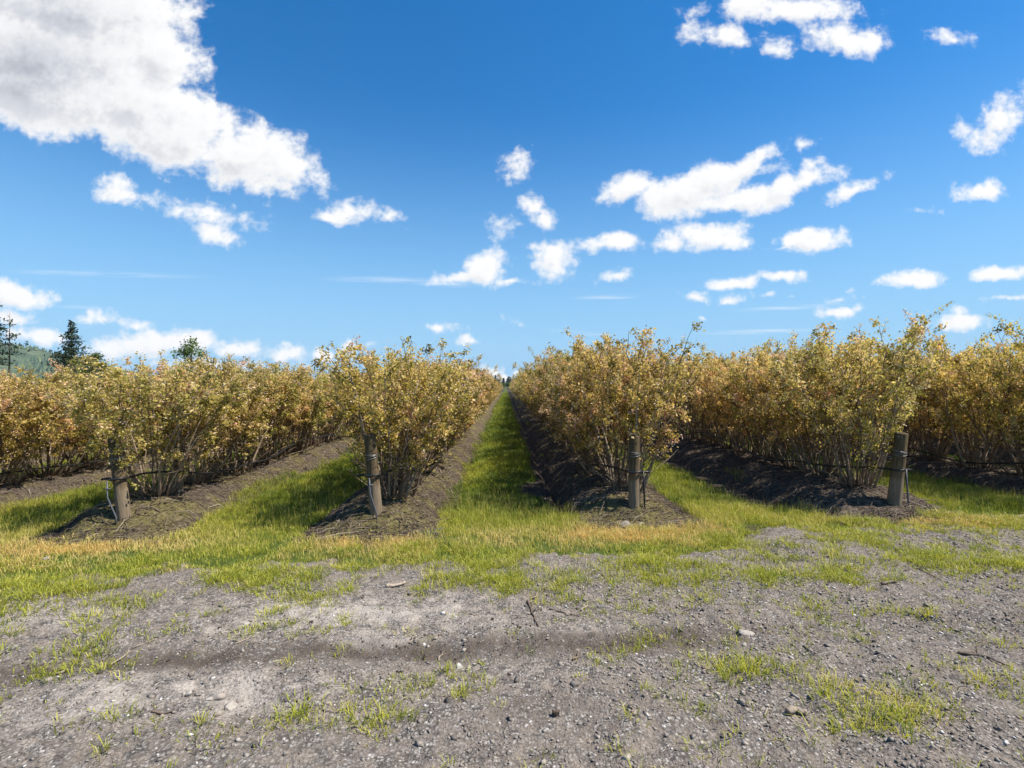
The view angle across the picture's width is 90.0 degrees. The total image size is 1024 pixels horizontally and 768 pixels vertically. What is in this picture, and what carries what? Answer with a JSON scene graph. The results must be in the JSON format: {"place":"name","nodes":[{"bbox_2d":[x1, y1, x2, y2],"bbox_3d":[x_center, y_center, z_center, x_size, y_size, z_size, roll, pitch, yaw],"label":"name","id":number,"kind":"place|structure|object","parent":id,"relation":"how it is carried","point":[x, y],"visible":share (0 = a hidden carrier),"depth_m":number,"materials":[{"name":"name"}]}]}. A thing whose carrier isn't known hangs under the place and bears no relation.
{"place":"outdoors","nodes":[
{"label":"outdoors","id":0,"kind":"place"},
{"bbox_2d":[0,347,148,376],"bbox_3d":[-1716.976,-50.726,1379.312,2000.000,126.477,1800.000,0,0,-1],"label":"hill","id":1,"kind":"structure","parent":0,"point":[20,358],"depth_m":1409.36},
{"bbox_2d":[0,342,154,381],"bbox_3d":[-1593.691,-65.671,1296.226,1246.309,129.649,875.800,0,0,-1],"label":"forest","id":2,"kind":"object","parent":1,"relation":"on","point":[40,368],"visible":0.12,"depth_m":1330.98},
{"bbox_2d":[0,514,1023,767],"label":"gravel track","id":3,"kind":"structure","parent":0,"point":[522,706],"depth_m":3.04,"materials":[{"name":"gravel"}]},
{"bbox_2d":[107,638,155,666],"bbox_3d":[-2.419,1.700,3.249,0.046,0.033,0.306,0,0,16],"label":"stick","id":4,"kind":"object","parent":3,"relation":"on","point":[113,662],"visible":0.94,"depth_m":3.24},
{"bbox_2d":[151,710,174,714],"bbox_3d":[-1.791,1.683,2.627,0.112,0.028,0.025,0,0,-14],"label":"stick","id":5,"kind":"object","parent":3,"relation":"on","point":[156,711],"visible":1,"depth_m":2.62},
{"bbox_2d":[214,710,223,716],"bbox_3d":[-1.495,1.677,2.613,0.043,0.031,0.050,0,0,-23],"label":"stone","id":6,"kind":"object","parent":3,"relation":"on","point":[219,712],"visible":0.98,"depth_m":2.60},
{"bbox_2d":[213,693,225,700],"bbox_3d":[-1.570,1.679,2.747,0.068,0.045,0.051,0,0,-15],"label":"stone","id":7,"kind":"object","parent":3,"relation":"on","point":[220,696],"visible":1,"depth_m":2.73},
{"bbox_2d":[224,700,236,711],"bbox_3d":[-1.474,1.693,2.685,0.064,0.044,0.072,0,0,19],"label":"stone","id":8,"kind":"object","parent":3,"relation":"on","point":[230,706],"visible":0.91,"depth_m":2.67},
{"bbox_2d":[385,581,405,587],"bbox_3d":[-0.980,1.682,4.309,0.187,0.043,0.039,0,0,-43],"label":"stick","id":9,"kind":"object","parent":3,"relation":"on","point":[393,585],"visible":1,"depth_m":4.28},
{"bbox_2d":[1,588,932,745],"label":"mud clods","id":10,"kind":"object","parent":3,"relation":"on","point":[508,673],"visible":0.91,"depth_m":3.29,"materials":[{"name":"soil"}]},
{"bbox_2d":[527,599,545,625],"bbox_3d":[0.202,1.667,3.787,0.124,0.060,0.434,0,0,-7],"label":"stick","id":11,"kind":"object","parent":3,"relation":"on","point":[532,611],"visible":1,"depth_m":3.81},
{"bbox_2d":[552,709,559,716],"bbox_3d":[0.223,1.672,2.608,0.045,0.026,0.041,0,0,-1],"label":"stone","id":12,"kind":"object","parent":3,"relation":"on","point":[555,713],"visible":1,"depth_m":2.60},
{"bbox_2d":[570,680,579,687],"bbox_3d":[0.352,1.684,2.870,0.055,0.036,0.046,0,0,8],"label":"stone","id":13,"kind":"object","parent":3,"relation":"on","point":[574,683],"visible":1,"depth_m":2.86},
{"bbox_2d":[738,629,754,635],"bbox_3d":[1.615,1.713,3.521,0.118,0.039,0.093,0,0,-1],"label":"stone","id":14,"kind":"object","parent":3,"relation":"on","point":[744,632],"visible":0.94,"depth_m":3.50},
{"bbox_2d":[785,706,806,713],"bbox_3d":[1.470,1.688,2.651,0.116,0.039,0.040,0,0,-10],"label":"stone","id":15,"kind":"object","parent":3,"relation":"on","point":[790,710],"visible":0.96,"depth_m":2.64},
{"bbox_2d":[880,580,896,584],"bbox_3d":[3.168,1.671,4.308,0.139,0.038,0.032,0,0,-8],"label":"stick","id":16,"kind":"object","parent":3,"relation":"on","point":[886,582],"visible":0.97,"depth_m":4.30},
{"bbox_2d":[957,641,1013,667],"bbox_3d":[2.898,1.660,3.138,0.195,0.070,0.205,0,0,-1],"label":"stick","id":17,"kind":"object","parent":3,"relation":"on","point":[966,653],"visible":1,"depth_m":3.18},
{"bbox_2d":[0,386,1023,582],"bbox_3d":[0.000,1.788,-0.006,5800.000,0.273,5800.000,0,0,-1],"label":"ground","id":18,"kind":"structure","parent":0,"point":[539,487],"depth_m":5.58,"materials":[{"name":"plant"}]},
{"bbox_2d":[0,305,17,365],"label":"pine tree","id":19,"kind":"object","parent":18,"relation":"on","point":[3,344],"visible":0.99,"depth_m":99.41,"materials":[{"name":"plant"}]},
{"bbox_2d":[0,316,29,376],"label":"pine tree","id":20,"kind":"object","parent":18,"relation":"on","point":[8,339],"visible":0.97,"depth_m":100.22,"materials":[{"name":"plant"}]},
{"bbox_2d":[41,320,91,380],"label":"spruce tree","id":21,"kind":"object","parent":18,"relation":"on","point":[70,351],"visible":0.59,"depth_m":118.20,"materials":[{"name":"plant"}]},
{"bbox_2d":[68,351,113,378],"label":"leafy tree","id":22,"kind":"object","parent":18,"relation":"on","point":[97,356],"visible":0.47,"depth_m":103.33,"materials":[{"name":"plant"}]},
{"bbox_2d":[0,435,202,470],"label":"soil bed","id":23,"kind":"object","parent":18,"relation":"on","point":[45,458],"visible":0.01,"depth_m":11.30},
{"bbox_2d":[4,371,50,429],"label":"blueberry bush","id":24,"kind":"object","parent":23,"relation":"on","point":[31,379],"visible":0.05,"depth_m":10.86,"materials":[{"name":"yellow plant"}]},
{"bbox_2d":[1,372,91,450],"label":"blueberry bush","id":25,"kind":"object","parent":23,"relation":"on","point":[36,391],"visible":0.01,"depth_m":11.67,"materials":[{"name":"yellow plant"}]},
{"bbox_2d":[44,370,127,439],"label":"blueberry bush","id":26,"kind":"object","parent":23,"relation":"on","point":[67,385],"visible":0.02,"depth_m":12.62,"materials":[{"name":"yellow plant"}]},
{"bbox_2d":[0,421,334,507],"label":"soil bed","id":27,"kind":"object","parent":18,"relation":"on","point":[21,488],"visible":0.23,"depth_m":8.16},
{"bbox_2d":[0,366,49,454],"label":"blueberry bush","id":28,"kind":"object","parent":27,"relation":"on","point":[9,404],"visible":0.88,"depth_m":7.15,"materials":[{"name":"yellow plant"}]},
{"bbox_2d":[0,358,92,485],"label":"blueberry bush","id":29,"kind":"object","parent":27,"relation":"on","point":[35,440],"visible":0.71,"depth_m":7.52,"materials":[{"name":"yellow plant"}]},
{"bbox_2d":[0,375,144,477],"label":"blueberry bush","id":30,"kind":"object","parent":27,"relation":"on","point":[68,429],"visible":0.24,"depth_m":8.27,"materials":[{"name":"yellow plant"}]},
{"bbox_2d":[20,376,150,469],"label":"blueberry bush","id":31,"kind":"object","parent":27,"relation":"on","point":[84,459],"visible":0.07,"depth_m":9.13,"materials":[{"name":"yellow plant"}]},
{"bbox_2d":[0,435,200,474],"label":"irrigation line","id":32,"kind":"object","parent":27,"relation":"on","point":[54,466],"visible":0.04,"depth_m":8.12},
{"bbox_2d":[66,369,173,459],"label":"blueberry bush","id":33,"kind":"object","parent":27,"relation":"on","point":[95,379],"visible":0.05,"depth_m":10.09,"materials":[{"name":"yellow plant"}]},
{"bbox_2d":[116,377,171,455],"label":"blueberry bush","id":34,"kind":"object","parent":27,"relation":"on","point":[143,413],"depth_m":10.84,"materials":[{"name":"yellow plant"}]},
{"bbox_2d":[170,335,207,377],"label":"leafy tree","id":35,"kind":"object","parent":18,"relation":"on","point":[187,351],"visible":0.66,"depth_m":88.90,"materials":[{"name":"plant"}]},
{"bbox_2d":[59,435,361,541],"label":"soil bed","id":36,"kind":"object","parent":18,"relation":"on","point":[195,504],"visible":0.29,"depth_m":6.68,"materials":[{"name":"soil"}]},
{"bbox_2d":[107,437,131,520],"bbox_3d":[-4.621,1.216,6.045,0.157,1.192,0.155,-8,-1,-1],"label":"end post","id":37,"kind":"object","parent":36,"relation":"on","point":[122,500],"visible":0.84,"depth_m":5.99,"materials":[{"name":"grey wood"}]},
{"bbox_2d":[29,351,259,499],"bbox_3d":[-4.616,0.552,6.713,2.303,1.958,2.441,0,0,-14],"label":"blueberry bush","id":38,"kind":"object","parent":36,"relation":"on","point":[141,428],"visible":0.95,"depth_m":6.43,"materials":[{"name":"yellow plant"}]},
{"bbox_2d":[176,450,183,492],"bbox_3d":[-4.538,1.302,6.990,0.092,0.825,0.085,0,0,15],"label":"stake","id":39,"kind":"object","parent":36,"relation":"on","point":[180,488],"visible":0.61,"depth_m":6.96,"materials":[{"name":"grey wood"}]},
{"bbox_2d":[106,347,284,485],"bbox_3d":[-4.514,0.499,7.605,1.926,2.068,1.885,0,0,5],"label":"blueberry bush","id":40,"kind":"object","parent":36,"relation":"on","point":[246,418],"visible":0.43,"depth_m":7.49,"materials":[{"name":"yellow plant"}]},
{"bbox_2d":[146,358,301,475],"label":"blueberry bush","id":41,"kind":"object","parent":36,"relation":"on","point":[273,405],"visible":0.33,"depth_m":8.46,"materials":[{"name":"yellow plant"}]},
{"bbox_2d":[101,432,352,523],"bbox_3d":[-4.895,1.442,32.907,0.542,0.527,54.065,0,0,-1],"label":"irrigation line","id":42,"kind":"object","parent":36,"relation":"on","point":[123,478],"visible":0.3,"depth_m":6.78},
{"bbox_2d":[194,356,316,467],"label":"blueberry bush","id":43,"kind":"object","parent":36,"relation":"on","point":[283,397],"visible":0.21,"depth_m":9.26,"materials":[{"name":"yellow plant"}]},
{"bbox_2d":[212,356,333,459],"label":"blueberry bush","id":44,"kind":"object","parent":36,"relation":"on","point":[297,418],"visible":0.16,"depth_m":10.18,"materials":[{"name":"yellow plant"}]},
{"bbox_2d":[253,360,337,452],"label":"blueberry bush","id":45,"kind":"object","parent":36,"relation":"on","point":[316,414],"visible":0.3,"depth_m":10.91,"materials":[{"name":"yellow plant"}]},
{"bbox_2d":[282,365,342,446],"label":"blueberry bush","id":46,"kind":"object","parent":36,"relation":"on","point":[315,441],"visible":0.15,"depth_m":12.08,"materials":[{"name":"yellow plant"}]},
{"bbox_2d":[281,365,362,442],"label":"blueberry bush","id":47,"kind":"object","parent":36,"relation":"on","point":[327,439],"visible":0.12,"depth_m":12.94,"materials":[{"name":"yellow plant"}]},
{"bbox_2d":[303,369,359,439],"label":"blueberry bush","id":48,"kind":"object","parent":36,"relation":"on","point":[337,437],"visible":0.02,"depth_m":13.69,"materials":[{"name":"yellow plant"}]},
{"bbox_2d":[316,377,372,436],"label":"blueberry bush","id":49,"kind":"object","parent":36,"relation":"on","point":[348,422],"visible":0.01,"depth_m":14.62,"materials":[{"name":"plant"}]},
{"bbox_2d":[321,392,502,540],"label":"soil bed","id":50,"kind":"object","parent":18,"relation":"on","point":[480,425],"visible":0.28,"depth_m":6.61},
{"bbox_2d":[364,433,381,514],"bbox_3d":[-1.654,1.188,6.133,0.157,1.192,0.156,-5,-1,-1],"label":"end post","id":51,"kind":"object","parent":50,"relation":"on","point":[371,459],"visible":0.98,"depth_m":6.08,"materials":[{"name":"grey wood"}]},
{"bbox_2d":[311,336,481,498],"bbox_3d":[-1.493,0.426,6.884,2.117,2.314,2.435,0,0,1],"label":"blueberry bush","id":52,"kind":"object","parent":50,"relation":"on","point":[436,425],"visible":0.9,"depth_m":6.47,"materials":[{"name":"yellow plant"}]},
{"bbox_2d":[335,336,484,486],"bbox_3d":[-1.494,0.428,7.676,2.100,2.266,2.423,0,0,0],"label":"blueberry bush","id":53,"kind":"object","parent":50,"relation":"on","point":[400,413],"visible":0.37,"depth_m":7.33,"materials":[{"name":"yellow plant"}]},
{"bbox_2d":[352,358,481,471],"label":"blueberry bush","id":54,"kind":"object","parent":50,"relation":"on","point":[456,434],"visible":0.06,"depth_m":8.41,"materials":[{"name":"yellow plant"}]},
{"bbox_2d":[356,400,492,518],"bbox_3d":[-1.874,1.420,32.969,0.639,0.519,54.015,0,0,-1],"label":"irrigation line","id":55,"kind":"object","parent":50,"relation":"on","point":[374,475],"visible":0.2,"depth_m":6.10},
{"bbox_2d":[363,348,488,463],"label":"blueberry bush","id":56,"kind":"object","parent":50,"relation":"on","point":[476,402],"visible":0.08,"depth_m":9.43,"materials":[{"name":"yellow plant"}]},
{"bbox_2d":[385,358,492,456],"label":"blueberry bush","id":57,"kind":"object","parent":50,"relation":"on","point":[487,383],"visible":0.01,"depth_m":10.19,"materials":[{"name":"yellow plant"}]},
{"bbox_2d":[409,358,485,453],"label":"blueberry bush","id":58,"kind":"object","parent":50,"relation":"on","point":[463,370],"visible":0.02,"depth_m":11.16,"materials":[{"name":"yellow plant"}]},
{"bbox_2d":[427,359,488,447],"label":"blueberry bush","id":59,"kind":"object","parent":50,"relation":"on","point":[468,383],"visible":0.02,"depth_m":12.13,"materials":[{"name":"yellow plant"}]},
{"bbox_2d":[424,353,493,441],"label":"blueberry bush","id":60,"kind":"object","parent":50,"relation":"on","point":[480,357],"visible":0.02,"depth_m":12.63,"materials":[{"name":"yellow plant"}]},
{"bbox_2d":[435,361,501,431],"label":"blueberry bush","id":61,"kind":"object","parent":50,"relation":"on","point":[491,389],"visible":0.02,"depth_m":16.32,"materials":[{"name":"yellow plant"}]},
{"bbox_2d":[454,367,497,439],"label":"blueberry bush","id":62,"kind":"object","parent":50,"relation":"on","point":[485,377],"visible":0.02,"depth_m":13.85,"materials":[{"name":"yellow plant"}]},
{"bbox_2d":[0,441,1022,545],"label":"soil clods","id":63,"kind":"object","parent":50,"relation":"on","point":[139,513],"visible":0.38,"depth_m":6.79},
{"bbox_2d":[0,466,1022,557],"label":"seeding grass","id":64,"kind":"structure","parent":18,"relation":"on","point":[295,519],"depth_m":6.60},
{"bbox_2d":[0,503,1023,767],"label":"grass tufts","id":65,"kind":"object","parent":18,"relation":"on","point":[34,585],"visible":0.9,"depth_m":4.37,"materials":[{"name":"plant"}]},
{"bbox_2d":[1,429,1023,544],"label":"twig litter","id":66,"kind":"object","parent":18,"relation":"on","point":[576,502],"visible":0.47,"depth_m":7.00,"materials":[{"name":"wood"}]},
{"bbox_2d":[509,391,681,522],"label":"soil bed","id":67,"kind":"object","parent":18,"relation":"on","point":[533,428],"visible":0.3,"depth_m":8.16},
{"bbox_2d":[511,370,541,421],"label":"blueberry bush","id":68,"kind":"object","parent":67,"relation":"on","point":[526,398],"visible":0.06,"depth_m":20.46,"materials":[{"name":"brown plant"}]},
{"bbox_2d":[514,375,548,425],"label":"blueberry bush","id":69,"kind":"object","parent":67,"relation":"on","point":[534,406],"visible":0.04,"depth_m":17.28,"materials":[{"name":"brown plant"}]},
{"bbox_2d":[522,383,544,421],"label":"blueberry bush","id":70,"kind":"object","parent":67,"relation":"on","point":[532,409],"visible":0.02,"depth_m":19.57,"materials":[{"name":"brown plant"}]},
{"bbox_2d":[517,366,553,431],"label":"blueberry bush","id":71,"kind":"object","parent":67,"relation":"on","point":[536,401],"visible":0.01,"depth_m":16.09,"materials":[{"name":"yellow plant"}]},
{"bbox_2d":[519,355,570,433],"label":"blueberry bush","id":72,"kind":"object","parent":67,"relation":"on","point":[534,367],"depth_m":15.23,"materials":[{"name":"yellow plant"}]},
{"bbox_2d":[512,335,603,444],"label":"blueberry bush","id":73,"kind":"object","parent":67,"relation":"on","point":[526,384],"visible":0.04,"depth_m":12.73,"materials":[{"name":"yellow plant"}]},
{"bbox_2d":[522,344,602,449],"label":"blueberry bush","id":74,"kind":"object","parent":67,"relation":"on","point":[537,391],"visible":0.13,"depth_m":11.49,"materials":[{"name":"yellow plant"}]},
{"bbox_2d":[518,398,649,507],"bbox_3d":[1.157,1.456,33.259,0.605,0.510,53.506,0,0,-1],"label":"irrigation line","id":75,"kind":"object","parent":67,"relation":"on","point":[635,472],"visible":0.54,"depth_m":6.61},
{"bbox_2d":[544,348,631,453],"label":"blueberry bush","id":76,"kind":"object","parent":67,"relation":"on","point":[555,405],"visible":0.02,"depth_m":10.73,"materials":[{"name":"yellow plant"}]},
{"bbox_2d":[544,342,644,469],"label":"blueberry bush","id":77,"kind":"object","parent":67,"relation":"on","point":[586,460],"visible":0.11,"depth_m":8.80,"materials":[{"name":"yellow plant"}]},
{"bbox_2d":[539,345,661,459],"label":"blueberry bush","id":78,"kind":"object","parent":67,"relation":"on","point":[563,353],"visible":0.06,"depth_m":9.94,"materials":[{"name":"yellow plant"}]},
{"bbox_2d":[534,337,686,478],"bbox_3d":[1.588,0.418,8.246,2.500,2.246,2.671,-1,-1,41],"label":"blueberry bush","id":79,"kind":"object","parent":67,"relation":"on","point":[569,398],"visible":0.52,"depth_m":7.89,"materials":[{"name":"yellow plant"}]},
{"bbox_2d":[552,321,712,490],"bbox_3d":[1.665,0.350,7.514,2.116,2.462,2.377,0,0,-24],"label":"blueberry bush","id":80,"kind":"object","parent":67,"relation":"on","point":[592,381],"visible":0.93,"depth_m":7.11,"materials":[{"name":"yellow plant"}]},
{"bbox_2d":[628,433,639,508],"bbox_3d":[1.583,1.229,6.626,0.157,1.192,0.156,0,-2,-1],"label":"end post","id":81,"kind":"object","parent":67,"relation":"in","point":[634,479],"visible":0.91,"depth_m":6.58,"materials":[{"name":"grey wood"}]},
{"bbox_2d":[640,426,946,521],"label":"soil bed","id":82,"kind":"object","parent":18,"relation":"on","point":[699,468],"visible":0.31,"depth_m":8.14,"materials":[{"name":"soil"}]},
{"bbox_2d":[656,352,707,434],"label":"blueberry bush","id":83,"kind":"object","parent":82,"relation":"on","point":[667,406],"visible":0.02,"depth_m":15.18,"materials":[{"name":"brown plant"}]},
{"bbox_2d":[654,352,724,436],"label":"blueberry bush","id":84,"kind":"object","parent":82,"relation":"on","point":[682,431],"visible":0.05,"depth_m":14.30,"materials":[{"name":"brown plant"}]},
{"bbox_2d":[664,343,743,439],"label":"blueberry bush","id":85,"kind":"object","parent":82,"relation":"on","point":[696,436],"visible":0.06,"depth_m":13.38,"materials":[{"name":"yellow plant"}]},
{"bbox_2d":[674,348,752,444],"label":"blueberry bush","id":86,"kind":"object","parent":82,"relation":"on","point":[711,438],"visible":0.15,"depth_m":12.56,"materials":[{"name":"yellow plant"}]},
{"bbox_2d":[673,351,757,448],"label":"blueberry bush","id":87,"kind":"object","parent":82,"relation":"on","point":[714,420],"visible":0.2,"depth_m":11.75,"materials":[{"name":"yellow plant"}]},
{"bbox_2d":[690,356,785,453],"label":"blueberry bush","id":88,"kind":"object","parent":82,"relation":"on","point":[723,409],"visible":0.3,"depth_m":10.91,"materials":[{"name":"yellow plant"}]},
{"bbox_2d":[703,333,826,459],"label":"blueberry bush","id":89,"kind":"object","parent":82,"relation":"on","point":[765,451],"visible":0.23,"depth_m":10.08,"materials":[{"name":"yellow plant"}]},
{"bbox_2d":[661,426,911,503],"bbox_3d":[4.650,1.455,33.363,0.631,0.510,53.388,0,0,-1],"label":"irrigation line","id":90,"kind":"object","parent":82,"relation":"on","point":[906,476],"visible":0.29,"depth_m":7.76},
{"bbox_2d":[724,350,862,467],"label":"blueberry bush","id":91,"kind":"object","parent":82,"relation":"on","point":[769,430],"visible":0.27,"depth_m":9.29,"materials":[{"name":"yellow plant"}]},
{"bbox_2d":[736,321,920,475],"bbox_3d":[5.086,0.285,8.399,2.526,2.560,2.384,0,0,18],"label":"blueberry bush","id":92,"kind":"object","parent":82,"relation":"on","point":[782,424],"visible":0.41,"depth_m":8.23,"materials":[{"name":"yellow plant"}]},
{"bbox_2d":[769,300,952,489],"bbox_3d":[4.979,0.213,7.534,2.111,2.655,2.422,0,0,28],"label":"blueberry bush","id":93,"kind":"object","parent":82,"relation":"on","point":[834,412],"visible":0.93,"depth_m":7.13,"materials":[{"name":"yellow plant"}]},
{"bbox_2d":[887,432,908,505],"bbox_3d":[5.078,1.228,6.764,0.258,1.196,0.170,0,0,36],"label":"end post","id":94,"kind":"object","parent":82,"relation":"on","point":[896,478],"visible":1,"depth_m":6.70,"materials":[{"name":"grey wood"}]},
{"bbox_2d":[668,416,1023,495],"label":"soil bed","id":95,"kind":"object","parent":18,"relation":"on","point":[983,478],"visible":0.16,"depth_m":8.93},
{"bbox_2d":[842,345,921,448],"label":"blueberry bush","id":96,"kind":"object","parent":95,"relation":"on","point":[884,406],"visible":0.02,"depth_m":11.68,"materials":[{"name":"yellow plant"}]},
{"bbox_2d":[838,350,953,454],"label":"blueberry bush","id":97,"kind":"object","parent":95,"relation":"on","point":[909,437],"visible":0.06,"depth_m":10.63,"materials":[{"name":"yellow plant"}]},
{"bbox_2d":[812,433,1023,463],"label":"irrigation line","id":98,"kind":"object","parent":95,"relation":"on","point":[965,461],"visible":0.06,"depth_m":8.86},
{"bbox_2d":[880,343,1001,459],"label":"blueberry bush","id":99,"kind":"object","parent":95,"relation":"on","point":[928,418],"visible":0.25,"depth_m":9.89,"materials":[{"name":"yellow plant"}]},
{"bbox_2d":[910,322,1023,468],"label":"blueberry bush","id":100,"kind":"object","parent":95,"relation":"on","point":[945,415],"visible":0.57,"depth_m":8.97,"materials":[{"name":"yellow plant"}]},
{"bbox_2d":[931,328,1023,475],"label":"blueberry bush","id":101,"kind":"object","parent":95,"relation":"on","point":[1003,419],"visible":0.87,"depth_m":8.33,"materials":[{"name":"yellow plant"}]},
{"bbox_2d":[977,312,1023,443],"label":"blueberry bush","id":102,"kind":"object","parent":95,"relation":"on","point":[998,375],"visible":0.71,"depth_m":8.00,"materials":[{"name":"yellow plant"}]},
{"bbox_2d":[865,436,1023,465],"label":"soil bed","id":103,"kind":"object","parent":18,"relation":"on","point":[1006,456],"visible":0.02,"depth_m":12.05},
{"bbox_2d":[914,376,964,439],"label":"blueberry bush","id":104,"kind":"object","parent":103,"relation":"on","point":[936,432],"depth_m":13.75,"materials":[{"name":"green plant"}]},
{"bbox_2d":[923,352,1013,443],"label":"blueberry bush","id":105,"kind":"object","parent":103,"relation":"on","point":[964,437],"depth_m":12.84,"materials":[{"name":"brown plant"}]},
{"bbox_2d":[948,354,1022,449],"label":"blueberry bush","id":106,"kind":"object","parent":103,"relation":"on","point":[977,416],"visible":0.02,"depth_m":12.03,"materials":[{"name":"brown plant"}]},
{"bbox_2d":[918,428,1023,447],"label":"soil bed","id":107,"kind":"object","parent":18,"relation":"on","point":[982,439],"depth_m":15.46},
{"bbox_2d":[0,0,1023,381],"label":"sky","id":108,"kind":"structure","parent":0,"point":[282,181],"materials":[{"name":"blue"}]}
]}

